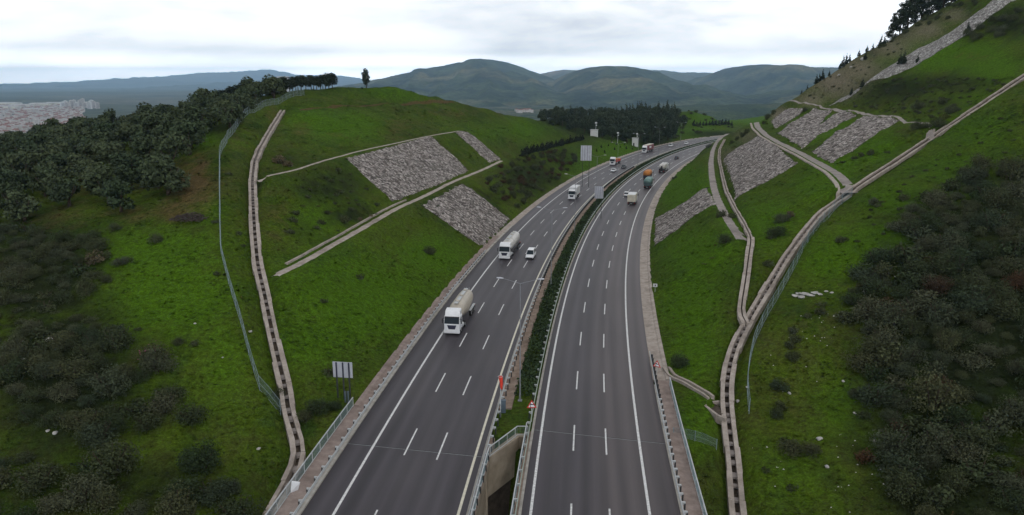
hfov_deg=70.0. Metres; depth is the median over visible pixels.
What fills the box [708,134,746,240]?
path
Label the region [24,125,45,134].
olive tree
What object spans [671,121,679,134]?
forest pine
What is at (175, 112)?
olive tree
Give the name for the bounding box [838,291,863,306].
shrub
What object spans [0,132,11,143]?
olive tree
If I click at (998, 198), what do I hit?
shrub
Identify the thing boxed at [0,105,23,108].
shed
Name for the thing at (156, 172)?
olive tree
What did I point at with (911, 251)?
shrub
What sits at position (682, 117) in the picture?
forest pine
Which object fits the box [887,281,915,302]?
shrub
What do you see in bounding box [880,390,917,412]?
shrub
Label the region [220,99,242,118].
olive tree
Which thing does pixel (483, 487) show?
bridge deck
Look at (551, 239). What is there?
street lamp
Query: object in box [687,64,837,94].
hills
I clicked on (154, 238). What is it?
undergrowth
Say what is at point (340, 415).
railing
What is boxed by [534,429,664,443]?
expansion joint
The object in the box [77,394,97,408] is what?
shrub
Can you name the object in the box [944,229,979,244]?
shrub
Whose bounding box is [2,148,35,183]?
olive tree
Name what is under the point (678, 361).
shrub
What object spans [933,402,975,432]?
shrub
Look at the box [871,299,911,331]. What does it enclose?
shrub
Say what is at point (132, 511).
shrub
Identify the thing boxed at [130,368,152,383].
shrub
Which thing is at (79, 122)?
olive tree
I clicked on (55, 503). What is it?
shrub
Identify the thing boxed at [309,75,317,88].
ridge tree
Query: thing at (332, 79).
ridge tree
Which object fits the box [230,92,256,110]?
olive tree
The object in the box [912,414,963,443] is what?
shrub
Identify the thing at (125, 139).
olive tree
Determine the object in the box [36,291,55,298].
shrub
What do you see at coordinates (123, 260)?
shrub
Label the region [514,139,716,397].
hedge
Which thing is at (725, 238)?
shrub
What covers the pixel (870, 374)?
shrub
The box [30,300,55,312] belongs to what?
shrub
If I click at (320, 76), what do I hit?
ridge tree
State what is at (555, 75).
hills
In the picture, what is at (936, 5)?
pine tree
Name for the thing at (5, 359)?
shrub
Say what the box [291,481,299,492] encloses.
white sheet
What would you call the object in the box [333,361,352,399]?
sign board
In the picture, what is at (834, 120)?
stone pitching
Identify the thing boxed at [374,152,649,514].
road marking
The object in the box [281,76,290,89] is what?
ridge tree
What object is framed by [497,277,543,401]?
street lamp
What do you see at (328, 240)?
concrete kerb
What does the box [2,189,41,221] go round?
olive tree
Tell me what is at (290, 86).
ridge tree
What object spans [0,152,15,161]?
olive tree
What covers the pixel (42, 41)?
sky
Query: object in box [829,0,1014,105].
stone pitching
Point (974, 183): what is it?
shrub
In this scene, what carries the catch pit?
on the ground at (372, 304)
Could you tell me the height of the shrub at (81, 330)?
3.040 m
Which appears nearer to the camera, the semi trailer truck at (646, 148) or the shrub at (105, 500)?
the shrub at (105, 500)
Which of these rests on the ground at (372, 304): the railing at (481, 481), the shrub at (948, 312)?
the shrub at (948, 312)
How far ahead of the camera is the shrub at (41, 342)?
90.16 m
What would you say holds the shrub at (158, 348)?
on the ground at (372, 304)
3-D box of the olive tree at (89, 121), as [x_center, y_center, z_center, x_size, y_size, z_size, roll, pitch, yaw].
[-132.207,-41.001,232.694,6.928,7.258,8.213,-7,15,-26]
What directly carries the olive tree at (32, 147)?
on the ground at (372, 304)
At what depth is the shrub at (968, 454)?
72.71 m
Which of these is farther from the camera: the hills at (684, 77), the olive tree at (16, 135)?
the hills at (684, 77)
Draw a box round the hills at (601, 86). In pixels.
[553,66,762,108]
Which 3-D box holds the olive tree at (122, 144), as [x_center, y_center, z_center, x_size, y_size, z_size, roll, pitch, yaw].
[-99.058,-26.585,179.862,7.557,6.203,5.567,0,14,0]
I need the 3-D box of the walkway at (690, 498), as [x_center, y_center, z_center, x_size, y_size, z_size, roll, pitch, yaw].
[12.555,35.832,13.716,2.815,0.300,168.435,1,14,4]
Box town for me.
[0,104,84,124]
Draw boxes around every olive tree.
[0,131,19,139]
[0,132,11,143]
[0,141,17,155]
[0,146,10,154]
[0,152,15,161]
[0,168,35,189]
[0,179,28,210]
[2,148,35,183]
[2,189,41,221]
[5,135,38,154]
[8,134,25,140]
[8,136,19,146]
[19,141,38,154]
[21,160,58,180]
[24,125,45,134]
[26,131,50,145]
[26,163,64,196]
[30,150,50,178]
[35,141,70,151]
[37,151,72,175]
[39,173,65,191]
[41,129,55,133]
[42,117,67,127]
[46,176,81,206]
[48,145,67,164]
[51,124,74,137]
[52,138,77,148]
[58,153,93,179]
[62,133,81,144]
[63,116,81,125]
[65,136,95,157]
[67,124,91,131]
[68,116,88,128]
[68,129,86,138]
[72,160,108,177]
[78,140,99,161]
[78,161,101,186]
[80,129,114,149]
[81,162,125,203]
[83,117,101,126]
[89,117,111,131]
[90,140,109,162]
[92,120,119,130]
[94,141,134,167]
[95,137,126,151]
[99,176,135,211]
[100,108,119,124]
[100,127,116,140]
[108,151,146,174]
[114,121,144,141]
[114,164,143,188]
[115,120,131,143]
[120,112,143,120]
[124,134,158,161]
[129,115,144,125]
[129,125,156,139]
[131,132,157,149]
[136,101,154,113]
[136,111,163,132]
[139,152,175,188]
[139,156,190,194]
[148,132,192,168]
[150,124,177,151]
[156,103,173,112]
[159,112,185,130]
[170,105,183,114]
[170,118,209,155]
[176,100,185,109]
[178,107,187,117]
[182,101,217,128]
[183,102,205,119]
[184,96,203,109]
[187,92,206,108]
[190,136,203,147]
[194,87,213,97]
[204,93,221,103]
[206,100,222,121]
[210,89,218,97]
[210,100,245,127]
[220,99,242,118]
[222,92,231,100]
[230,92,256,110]
[234,86,256,104]
[235,85,262,100]
[239,76,260,94]
[245,84,262,104]
[249,81,262,93]
[259,74,286,98]
[259,77,283,93]
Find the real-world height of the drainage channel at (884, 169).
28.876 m
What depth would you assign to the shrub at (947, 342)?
87.64 m
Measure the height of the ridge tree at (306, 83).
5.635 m
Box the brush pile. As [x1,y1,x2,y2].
[169,212,206,221]
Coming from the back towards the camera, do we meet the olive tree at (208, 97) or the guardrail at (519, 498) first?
the olive tree at (208, 97)
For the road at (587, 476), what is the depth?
91.76 m
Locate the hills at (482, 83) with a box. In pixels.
[175,59,574,106]
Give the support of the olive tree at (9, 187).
on the ground at (372, 304)
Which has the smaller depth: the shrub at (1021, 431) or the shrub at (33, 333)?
the shrub at (1021, 431)
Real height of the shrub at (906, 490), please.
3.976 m
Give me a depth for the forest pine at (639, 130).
442.39 m
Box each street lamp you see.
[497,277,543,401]
[539,207,566,272]
[565,173,586,232]
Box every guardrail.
[289,250,485,514]
[468,166,633,514]
[511,140,715,514]
[513,431,530,514]
[649,351,687,514]
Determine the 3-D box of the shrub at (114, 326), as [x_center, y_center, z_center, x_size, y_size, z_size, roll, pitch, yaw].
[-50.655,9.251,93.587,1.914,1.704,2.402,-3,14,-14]
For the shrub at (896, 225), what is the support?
on the ground at (372, 304)
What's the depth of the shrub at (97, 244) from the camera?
112.23 m
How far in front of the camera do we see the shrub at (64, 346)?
90.03 m
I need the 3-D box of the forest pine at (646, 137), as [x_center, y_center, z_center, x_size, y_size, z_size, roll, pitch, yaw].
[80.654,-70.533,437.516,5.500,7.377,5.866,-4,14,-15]
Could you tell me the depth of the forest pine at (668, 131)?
466.56 m
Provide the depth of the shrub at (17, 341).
89.85 m
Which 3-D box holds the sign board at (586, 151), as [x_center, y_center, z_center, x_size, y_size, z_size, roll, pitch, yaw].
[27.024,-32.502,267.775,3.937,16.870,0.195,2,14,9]
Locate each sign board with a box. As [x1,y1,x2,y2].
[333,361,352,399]
[581,145,591,186]
[595,186,603,206]
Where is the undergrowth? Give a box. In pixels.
[0,0,1023,492]
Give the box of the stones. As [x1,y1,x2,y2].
[748,287,888,512]
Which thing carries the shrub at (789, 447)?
on the ground at (372, 304)
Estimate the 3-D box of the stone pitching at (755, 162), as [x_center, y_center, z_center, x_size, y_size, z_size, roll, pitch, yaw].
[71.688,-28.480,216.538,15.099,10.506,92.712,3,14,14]
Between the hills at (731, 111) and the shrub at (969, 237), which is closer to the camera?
the shrub at (969, 237)
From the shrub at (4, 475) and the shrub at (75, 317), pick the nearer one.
the shrub at (4, 475)
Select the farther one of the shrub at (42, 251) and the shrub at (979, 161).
the shrub at (979, 161)
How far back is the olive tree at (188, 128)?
156.06 m
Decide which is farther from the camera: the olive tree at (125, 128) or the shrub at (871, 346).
the olive tree at (125, 128)
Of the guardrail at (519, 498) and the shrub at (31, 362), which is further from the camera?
the shrub at (31, 362)
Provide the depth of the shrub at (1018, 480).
68.03 m
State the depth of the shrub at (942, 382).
82.01 m
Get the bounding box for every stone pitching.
[346,136,467,201]
[423,184,509,244]
[456,131,500,161]
[654,188,715,245]
[724,136,796,198]
[772,108,802,127]
[777,108,831,141]
[789,111,856,148]
[812,116,898,162]
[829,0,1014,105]
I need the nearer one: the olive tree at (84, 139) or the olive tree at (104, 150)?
the olive tree at (104, 150)
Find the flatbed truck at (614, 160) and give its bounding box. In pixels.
[609,157,620,164]
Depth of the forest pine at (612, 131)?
428.78 m
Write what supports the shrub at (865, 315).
on the ground at (372, 304)
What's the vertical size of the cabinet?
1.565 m
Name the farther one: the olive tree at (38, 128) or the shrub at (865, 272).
the olive tree at (38, 128)
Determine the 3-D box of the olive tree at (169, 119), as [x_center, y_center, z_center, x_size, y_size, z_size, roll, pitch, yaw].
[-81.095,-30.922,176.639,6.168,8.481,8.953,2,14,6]
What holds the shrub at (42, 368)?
on the ground at (372, 304)
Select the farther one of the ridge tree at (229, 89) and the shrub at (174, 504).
the ridge tree at (229, 89)
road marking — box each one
[332,136,720,514]
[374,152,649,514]
[436,140,703,459]
[457,143,695,514]
[529,146,697,514]
[570,146,704,514]
[603,162,672,514]
[625,153,698,514]
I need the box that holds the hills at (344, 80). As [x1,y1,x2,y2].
[260,75,367,86]
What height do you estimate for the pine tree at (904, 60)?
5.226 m
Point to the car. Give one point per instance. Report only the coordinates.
(530, 253)
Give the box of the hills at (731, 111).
[615,103,783,120]
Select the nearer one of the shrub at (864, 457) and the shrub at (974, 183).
the shrub at (864, 457)
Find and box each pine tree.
[840,56,845,66]
[885,13,899,37]
[890,2,908,33]
[898,0,917,25]
[900,50,907,63]
[907,0,927,22]
[910,0,932,18]
[925,0,943,12]
[934,0,946,10]
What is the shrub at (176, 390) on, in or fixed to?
on the ground at (372, 304)
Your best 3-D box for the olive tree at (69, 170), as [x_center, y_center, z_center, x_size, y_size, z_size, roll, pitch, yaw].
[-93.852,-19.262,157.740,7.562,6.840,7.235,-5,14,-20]
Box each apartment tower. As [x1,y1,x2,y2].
[69,100,73,106]
[87,101,92,108]
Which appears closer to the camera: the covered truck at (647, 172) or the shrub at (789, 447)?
the shrub at (789, 447)
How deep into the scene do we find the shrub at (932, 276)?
101.04 m
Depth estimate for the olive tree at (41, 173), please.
146.84 m
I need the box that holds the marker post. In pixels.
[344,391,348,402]
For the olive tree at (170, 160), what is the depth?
138.11 m
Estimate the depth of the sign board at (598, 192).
206.45 m
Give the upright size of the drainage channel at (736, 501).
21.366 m
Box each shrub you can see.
[0,220,19,234]
[0,232,8,242]
[0,260,29,284]
[0,269,29,289]
[0,334,31,357]
[0,343,29,361]
[0,350,21,371]
[0,356,32,383]
[0,455,15,471]
[0,465,19,489]
[4,381,27,395]
[5,458,72,500]
[6,503,38,514]
[7,291,35,303]
[9,239,30,250]
[11,449,36,465]
[14,349,49,375]
[16,317,43,334]
[16,385,50,405]
[17,402,43,422]
[20,344,54,360]
[25,326,49,341]
[27,358,60,381]
[28,242,54,263]
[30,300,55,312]
[32,335,59,350]
[33,406,65,429]
[33,491,68,514]
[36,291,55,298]
[41,380,80,403]
[44,329,79,351]
[45,354,98,383]
[47,229,75,242]
[49,336,80,352]
[52,407,90,431]
[58,470,114,512]
[65,407,111,437]
[66,262,96,277]
[66,313,84,321]
[67,323,93,348]
[68,340,107,358]
[68,454,95,473]
[72,276,101,298]
[72,372,99,386]
[72,420,119,452]
[73,229,102,243]
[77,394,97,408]
[79,435,146,484]
[80,270,105,279]
[80,327,106,346]
[83,484,124,514]
[84,249,105,265]
[84,350,110,373]
[85,235,111,253]
[87,363,136,400]
[94,323,137,353]
[95,400,123,423]
[100,412,132,436]
[105,361,139,382]
[108,323,123,331]
[109,255,133,265]
[118,395,148,418]
[118,499,149,514]
[130,340,173,361]
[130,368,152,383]
[130,409,164,434]
[138,346,179,373]
[142,388,183,421]
[148,383,190,404]
[153,480,200,514]
[156,472,205,501]
[170,403,212,427]
[174,438,224,476]
[192,475,235,509]
[201,490,268,514]
[215,477,242,497]
[271,155,285,163]
[272,388,287,399]
[282,160,292,166]
[295,407,314,423]
[304,396,333,416]
[320,365,332,376]
[327,400,342,410]
[669,350,689,368]
[716,233,733,244]
[763,225,786,238]
[769,378,790,391]
[769,406,783,419]
[776,436,806,459]
[785,350,801,362]
[786,211,795,217]
[799,441,822,458]
[833,310,859,324]
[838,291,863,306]
[841,348,886,375]
[844,261,881,282]
[847,387,862,398]
[850,293,887,324]
[851,332,892,362]
[852,378,901,411]
[853,274,892,298]
[853,447,879,464]
[855,410,872,421]
[859,248,895,268]
[860,318,877,334]
[863,322,905,348]
[864,360,888,381]
[866,244,901,260]
[868,295,905,319]
[868,423,920,459]
[869,449,930,492]
[870,340,905,372]
[871,260,897,279]
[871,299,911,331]
[876,464,924,506]
[877,408,904,425]
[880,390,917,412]
[883,218,909,232]
[884,373,907,390]
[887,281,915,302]
[888,361,918,379]
[890,242,923,265]
[892,268,925,289]
[895,339,931,364]
[896,291,932,318]
[899,415,929,435]
[900,211,918,219]
[900,218,922,235]
[902,201,925,211]
[903,225,935,240]
[903,243,928,255]
[905,366,966,422]
[908,289,941,302]
[911,272,944,286]
[911,501,942,514]
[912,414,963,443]
[912,421,958,460]
[914,190,934,202]
[914,209,945,231]
[914,234,937,251]
[915,375,957,395]
[915,448,945,471]
[919,294,961,330]
[919,359,947,379]
[920,185,956,208]
[920,275,954,296]
[922,483,960,511]
[925,322,946,336]
[926,228,968,252]
[932,326,964,352]
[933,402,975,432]
[935,302,957,321]
[935,462,975,500]
[937,178,963,191]
[939,211,966,225]
[942,225,965,237]
[942,326,979,345]
[942,421,1005,455]
[943,437,992,467]
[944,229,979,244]
[944,287,967,301]
[945,348,998,372]
[945,381,978,404]
[951,284,997,317]
[953,245,982,260]
[955,165,989,182]
[955,307,977,324]
[956,457,1005,488]
[964,178,990,186]
[965,152,996,172]
[967,203,1013,233]
[969,178,1008,205]
[969,318,994,333]
[969,342,1007,358]
[973,508,996,514]
[975,392,991,402]
[979,184,1013,209]
[980,408,1016,436]
[982,279,1022,305]
[982,295,1023,321]
[987,254,1023,273]
[989,455,1018,466]
[990,484,1023,512]
[991,154,1023,180]
[993,471,1023,493]
[996,392,1023,430]
[998,240,1023,261]
[998,269,1023,290]
[1002,178,1023,195]
[1003,357,1023,374]
[1010,444,1023,457]
[1013,187,1023,201]
[1014,356,1023,393]
[1015,419,1023,447]
[1016,168,1023,180]
[1019,319,1023,342]
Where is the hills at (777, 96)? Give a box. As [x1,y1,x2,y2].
[744,88,806,103]
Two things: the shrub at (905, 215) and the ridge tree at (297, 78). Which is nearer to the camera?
the shrub at (905, 215)
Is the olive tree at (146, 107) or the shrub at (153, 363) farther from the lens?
the olive tree at (146, 107)
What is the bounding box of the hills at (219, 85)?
[122,80,319,88]
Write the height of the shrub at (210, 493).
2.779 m
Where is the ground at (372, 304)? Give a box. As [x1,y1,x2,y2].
[0,0,1023,514]
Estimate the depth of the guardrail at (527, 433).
109.00 m
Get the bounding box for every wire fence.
[219,90,301,413]
[673,427,716,449]
[747,187,852,411]
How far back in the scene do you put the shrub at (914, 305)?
95.02 m
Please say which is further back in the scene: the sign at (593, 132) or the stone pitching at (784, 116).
the sign at (593, 132)
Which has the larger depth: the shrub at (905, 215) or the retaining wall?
the shrub at (905, 215)
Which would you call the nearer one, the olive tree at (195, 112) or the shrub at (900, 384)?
the shrub at (900, 384)
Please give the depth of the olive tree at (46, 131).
209.62 m
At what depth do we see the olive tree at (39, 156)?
164.47 m
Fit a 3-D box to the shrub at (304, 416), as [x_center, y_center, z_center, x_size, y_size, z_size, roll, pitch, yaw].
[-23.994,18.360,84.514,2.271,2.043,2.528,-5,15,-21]
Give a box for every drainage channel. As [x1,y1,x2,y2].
[248,110,305,514]
[717,139,752,239]
[720,198,842,514]
[737,237,754,325]
[837,74,1023,201]
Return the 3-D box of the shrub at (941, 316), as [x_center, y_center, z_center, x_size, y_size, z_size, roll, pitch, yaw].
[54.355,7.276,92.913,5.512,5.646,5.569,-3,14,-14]
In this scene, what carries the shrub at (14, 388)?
on the ground at (372, 304)
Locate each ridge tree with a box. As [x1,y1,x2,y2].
[225,86,234,93]
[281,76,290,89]
[286,79,293,90]
[290,76,297,90]
[294,76,304,89]
[298,75,304,89]
[302,77,312,86]
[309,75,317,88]
[314,76,321,89]
[316,74,323,88]
[322,75,330,88]
[323,72,335,88]
[327,72,337,87]
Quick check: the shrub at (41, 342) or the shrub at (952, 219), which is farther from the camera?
the shrub at (952, 219)
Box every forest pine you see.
[540,115,546,120]
[545,110,552,119]
[586,119,591,131]
[590,118,597,124]
[596,117,603,123]
[598,126,606,137]
[608,126,618,139]
[613,131,621,139]
[622,127,631,141]
[622,130,631,143]
[635,126,644,140]
[642,134,651,142]
[649,133,655,144]
[650,123,658,130]
[659,108,667,113]
[663,127,673,139]
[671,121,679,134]
[672,108,681,114]
[679,115,687,126]
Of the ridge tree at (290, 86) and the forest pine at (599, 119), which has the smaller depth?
the ridge tree at (290, 86)
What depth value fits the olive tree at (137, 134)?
167.77 m
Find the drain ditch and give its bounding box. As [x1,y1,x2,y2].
[662,367,714,399]
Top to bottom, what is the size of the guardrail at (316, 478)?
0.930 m
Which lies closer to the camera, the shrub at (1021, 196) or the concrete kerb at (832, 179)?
the shrub at (1021, 196)
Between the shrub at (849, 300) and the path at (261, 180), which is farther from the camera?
the path at (261, 180)
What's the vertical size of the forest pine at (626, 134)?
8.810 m
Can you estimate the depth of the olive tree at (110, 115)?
238.22 m
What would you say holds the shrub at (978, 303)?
on the ground at (372, 304)
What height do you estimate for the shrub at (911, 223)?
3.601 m
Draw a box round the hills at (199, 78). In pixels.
[0,69,295,86]
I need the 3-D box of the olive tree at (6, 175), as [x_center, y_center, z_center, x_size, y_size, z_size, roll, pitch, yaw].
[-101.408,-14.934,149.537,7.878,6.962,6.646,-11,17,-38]
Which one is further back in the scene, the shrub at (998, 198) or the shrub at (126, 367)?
the shrub at (998, 198)
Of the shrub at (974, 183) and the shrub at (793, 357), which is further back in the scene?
the shrub at (974, 183)
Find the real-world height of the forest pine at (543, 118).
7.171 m
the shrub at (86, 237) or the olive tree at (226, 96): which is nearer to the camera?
the shrub at (86, 237)
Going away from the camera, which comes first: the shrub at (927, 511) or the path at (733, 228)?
the shrub at (927, 511)
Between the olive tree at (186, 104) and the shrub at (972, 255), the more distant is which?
the olive tree at (186, 104)
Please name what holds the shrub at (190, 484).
on the ground at (372, 304)
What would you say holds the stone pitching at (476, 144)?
on the ground at (372, 304)
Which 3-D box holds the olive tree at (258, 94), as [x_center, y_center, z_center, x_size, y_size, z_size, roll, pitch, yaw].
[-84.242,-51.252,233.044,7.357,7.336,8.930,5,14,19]
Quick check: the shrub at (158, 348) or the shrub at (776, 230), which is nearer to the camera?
the shrub at (158, 348)
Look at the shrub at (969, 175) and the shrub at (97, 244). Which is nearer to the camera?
the shrub at (97, 244)
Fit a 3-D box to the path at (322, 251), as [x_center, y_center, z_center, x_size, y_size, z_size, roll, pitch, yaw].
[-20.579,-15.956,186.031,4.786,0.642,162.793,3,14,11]
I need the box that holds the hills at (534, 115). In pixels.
[490,107,587,118]
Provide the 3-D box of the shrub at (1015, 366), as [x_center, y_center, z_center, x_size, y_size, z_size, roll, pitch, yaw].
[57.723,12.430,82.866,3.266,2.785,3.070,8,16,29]
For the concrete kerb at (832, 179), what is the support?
on the ground at (372, 304)
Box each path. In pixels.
[254,131,454,181]
[273,160,501,275]
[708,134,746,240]
[754,122,857,192]
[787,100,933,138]
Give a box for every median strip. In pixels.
[470,438,494,514]
[498,167,635,410]
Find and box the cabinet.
[501,399,505,412]
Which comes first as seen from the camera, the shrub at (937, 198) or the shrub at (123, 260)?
the shrub at (123, 260)
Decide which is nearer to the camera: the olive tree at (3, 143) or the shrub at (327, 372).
the shrub at (327, 372)
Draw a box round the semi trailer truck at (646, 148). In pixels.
[641,143,653,152]
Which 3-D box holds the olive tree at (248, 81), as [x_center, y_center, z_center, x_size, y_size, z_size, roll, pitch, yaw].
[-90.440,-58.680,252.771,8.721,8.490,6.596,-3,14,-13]
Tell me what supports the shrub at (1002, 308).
on the ground at (372, 304)
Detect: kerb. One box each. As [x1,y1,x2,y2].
[285,200,406,264]
[295,225,512,514]
[466,140,711,514]
[518,142,711,514]
[654,384,684,514]
[750,123,839,197]
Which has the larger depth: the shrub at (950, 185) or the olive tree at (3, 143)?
the olive tree at (3, 143)
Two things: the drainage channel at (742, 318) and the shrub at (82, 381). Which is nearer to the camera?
the shrub at (82, 381)
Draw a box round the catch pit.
[704,400,726,424]
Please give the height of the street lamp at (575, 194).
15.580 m
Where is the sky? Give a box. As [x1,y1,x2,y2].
[0,0,950,83]
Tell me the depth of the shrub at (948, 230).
110.60 m
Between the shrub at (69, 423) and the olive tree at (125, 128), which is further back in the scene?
the olive tree at (125, 128)
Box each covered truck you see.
[643,169,652,179]
[644,176,652,187]
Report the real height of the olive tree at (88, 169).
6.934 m
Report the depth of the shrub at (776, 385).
89.50 m
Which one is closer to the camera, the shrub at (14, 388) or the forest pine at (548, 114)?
the shrub at (14, 388)
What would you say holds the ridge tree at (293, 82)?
on the ground at (372, 304)
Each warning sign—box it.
[527,400,536,421]
[653,361,660,374]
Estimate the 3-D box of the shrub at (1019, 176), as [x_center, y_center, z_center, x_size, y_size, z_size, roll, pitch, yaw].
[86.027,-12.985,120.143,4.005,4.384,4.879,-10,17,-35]
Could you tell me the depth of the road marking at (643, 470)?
91.73 m
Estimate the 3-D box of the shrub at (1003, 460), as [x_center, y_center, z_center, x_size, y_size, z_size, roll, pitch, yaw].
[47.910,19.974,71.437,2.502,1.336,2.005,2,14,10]
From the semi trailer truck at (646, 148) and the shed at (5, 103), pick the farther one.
the shed at (5, 103)
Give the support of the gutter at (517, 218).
on the ground at (372, 304)
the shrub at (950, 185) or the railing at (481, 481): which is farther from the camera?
the shrub at (950, 185)
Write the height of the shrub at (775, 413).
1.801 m
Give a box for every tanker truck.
[442,287,474,333]
[497,231,519,258]
[658,162,668,172]
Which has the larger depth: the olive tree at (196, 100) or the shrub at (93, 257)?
the olive tree at (196, 100)
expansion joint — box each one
[348,443,481,456]
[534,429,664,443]
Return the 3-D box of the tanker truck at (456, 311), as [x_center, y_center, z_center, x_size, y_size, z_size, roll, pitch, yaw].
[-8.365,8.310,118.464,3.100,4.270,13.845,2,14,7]
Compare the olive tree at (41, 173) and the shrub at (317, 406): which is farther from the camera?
the olive tree at (41, 173)
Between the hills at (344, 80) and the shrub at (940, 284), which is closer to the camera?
the shrub at (940, 284)
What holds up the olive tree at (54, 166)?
on the ground at (372, 304)
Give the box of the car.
[525,247,535,258]
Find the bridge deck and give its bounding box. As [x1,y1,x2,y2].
[309,440,494,514]
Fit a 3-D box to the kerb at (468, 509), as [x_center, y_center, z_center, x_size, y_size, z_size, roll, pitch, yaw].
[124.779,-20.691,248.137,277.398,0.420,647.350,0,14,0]
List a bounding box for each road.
[301,136,719,514]
[521,142,712,514]
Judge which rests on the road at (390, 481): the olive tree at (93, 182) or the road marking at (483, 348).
the road marking at (483, 348)
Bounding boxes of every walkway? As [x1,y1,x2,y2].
[274,406,363,514]
[658,380,702,514]
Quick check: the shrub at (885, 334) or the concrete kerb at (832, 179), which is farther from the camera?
the concrete kerb at (832, 179)
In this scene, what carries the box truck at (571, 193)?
on the road at (390, 481)
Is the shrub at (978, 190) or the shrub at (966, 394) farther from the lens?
the shrub at (978, 190)
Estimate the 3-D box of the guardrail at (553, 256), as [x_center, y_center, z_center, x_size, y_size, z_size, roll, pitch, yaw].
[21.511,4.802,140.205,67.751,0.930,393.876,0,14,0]
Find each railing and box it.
[265,397,353,514]
[470,426,527,514]
[510,422,526,514]
[669,378,707,514]
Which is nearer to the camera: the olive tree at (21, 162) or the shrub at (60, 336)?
the shrub at (60, 336)
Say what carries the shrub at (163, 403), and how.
on the ground at (372, 304)
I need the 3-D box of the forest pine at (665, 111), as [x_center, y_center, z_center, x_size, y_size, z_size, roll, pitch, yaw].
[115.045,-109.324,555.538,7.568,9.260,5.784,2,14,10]
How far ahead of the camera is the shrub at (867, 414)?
81.15 m
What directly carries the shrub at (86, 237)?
on the ground at (372, 304)
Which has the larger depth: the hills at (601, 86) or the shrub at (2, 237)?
the hills at (601, 86)
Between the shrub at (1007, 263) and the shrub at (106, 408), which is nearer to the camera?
the shrub at (106, 408)
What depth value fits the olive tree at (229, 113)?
179.39 m
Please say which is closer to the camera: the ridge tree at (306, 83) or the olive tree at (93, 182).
the olive tree at (93, 182)
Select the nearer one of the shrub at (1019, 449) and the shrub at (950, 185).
the shrub at (1019, 449)
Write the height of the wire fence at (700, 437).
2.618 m
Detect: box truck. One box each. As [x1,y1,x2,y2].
[567,185,579,199]
[627,192,638,204]
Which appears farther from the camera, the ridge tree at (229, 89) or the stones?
the ridge tree at (229, 89)
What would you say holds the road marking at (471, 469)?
on the road at (390, 481)
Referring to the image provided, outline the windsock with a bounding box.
[499,375,502,411]
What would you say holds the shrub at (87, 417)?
on the ground at (372, 304)
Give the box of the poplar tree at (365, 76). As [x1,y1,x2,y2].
[361,68,369,87]
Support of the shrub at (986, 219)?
on the ground at (372, 304)
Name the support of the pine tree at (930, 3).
on the ground at (372, 304)
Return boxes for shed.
[0,102,22,104]
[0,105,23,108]
[22,108,44,109]
[28,103,54,105]
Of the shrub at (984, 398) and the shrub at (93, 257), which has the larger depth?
the shrub at (93, 257)
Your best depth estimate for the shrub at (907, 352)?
87.33 m
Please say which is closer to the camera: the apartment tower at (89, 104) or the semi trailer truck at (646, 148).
the semi trailer truck at (646, 148)
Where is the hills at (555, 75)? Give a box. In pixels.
[541,70,576,79]
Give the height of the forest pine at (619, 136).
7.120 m
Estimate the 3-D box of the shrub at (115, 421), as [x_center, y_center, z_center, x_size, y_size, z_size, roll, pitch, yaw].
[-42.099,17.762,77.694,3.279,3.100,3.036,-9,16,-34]
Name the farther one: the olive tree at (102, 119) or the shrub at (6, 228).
the olive tree at (102, 119)
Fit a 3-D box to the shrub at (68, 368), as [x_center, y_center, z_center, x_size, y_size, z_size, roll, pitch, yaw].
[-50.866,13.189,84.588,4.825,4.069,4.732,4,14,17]
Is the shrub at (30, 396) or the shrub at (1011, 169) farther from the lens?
the shrub at (1011, 169)
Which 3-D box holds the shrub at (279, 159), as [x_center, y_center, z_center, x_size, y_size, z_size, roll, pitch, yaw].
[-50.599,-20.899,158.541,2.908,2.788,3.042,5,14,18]
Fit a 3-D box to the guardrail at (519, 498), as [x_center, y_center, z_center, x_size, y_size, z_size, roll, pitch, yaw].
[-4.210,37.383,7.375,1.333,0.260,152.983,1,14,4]
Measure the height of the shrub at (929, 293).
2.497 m
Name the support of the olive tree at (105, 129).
on the ground at (372, 304)
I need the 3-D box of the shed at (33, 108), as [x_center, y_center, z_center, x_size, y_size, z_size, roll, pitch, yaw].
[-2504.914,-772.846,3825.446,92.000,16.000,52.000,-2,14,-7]
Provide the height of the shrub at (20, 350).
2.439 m
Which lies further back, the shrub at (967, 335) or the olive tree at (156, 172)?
the olive tree at (156, 172)
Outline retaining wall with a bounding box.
[478,434,523,514]
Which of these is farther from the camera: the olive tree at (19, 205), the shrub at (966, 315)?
the olive tree at (19, 205)
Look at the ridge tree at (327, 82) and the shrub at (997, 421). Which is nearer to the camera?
the shrub at (997, 421)
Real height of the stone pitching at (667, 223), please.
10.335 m
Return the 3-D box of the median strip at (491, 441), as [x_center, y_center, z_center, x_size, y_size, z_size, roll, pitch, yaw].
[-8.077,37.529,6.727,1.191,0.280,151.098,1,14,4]
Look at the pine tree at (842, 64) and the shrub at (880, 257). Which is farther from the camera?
the pine tree at (842, 64)
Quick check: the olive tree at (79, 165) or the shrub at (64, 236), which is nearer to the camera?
the shrub at (64, 236)
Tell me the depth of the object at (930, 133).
218.00 m
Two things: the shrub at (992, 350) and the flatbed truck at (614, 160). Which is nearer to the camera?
the shrub at (992, 350)
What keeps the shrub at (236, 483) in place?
on the ground at (372, 304)
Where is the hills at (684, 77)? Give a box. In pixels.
[647,69,710,81]
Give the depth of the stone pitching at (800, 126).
246.84 m
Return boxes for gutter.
[354,236,499,406]
[495,135,722,236]
[640,159,692,381]

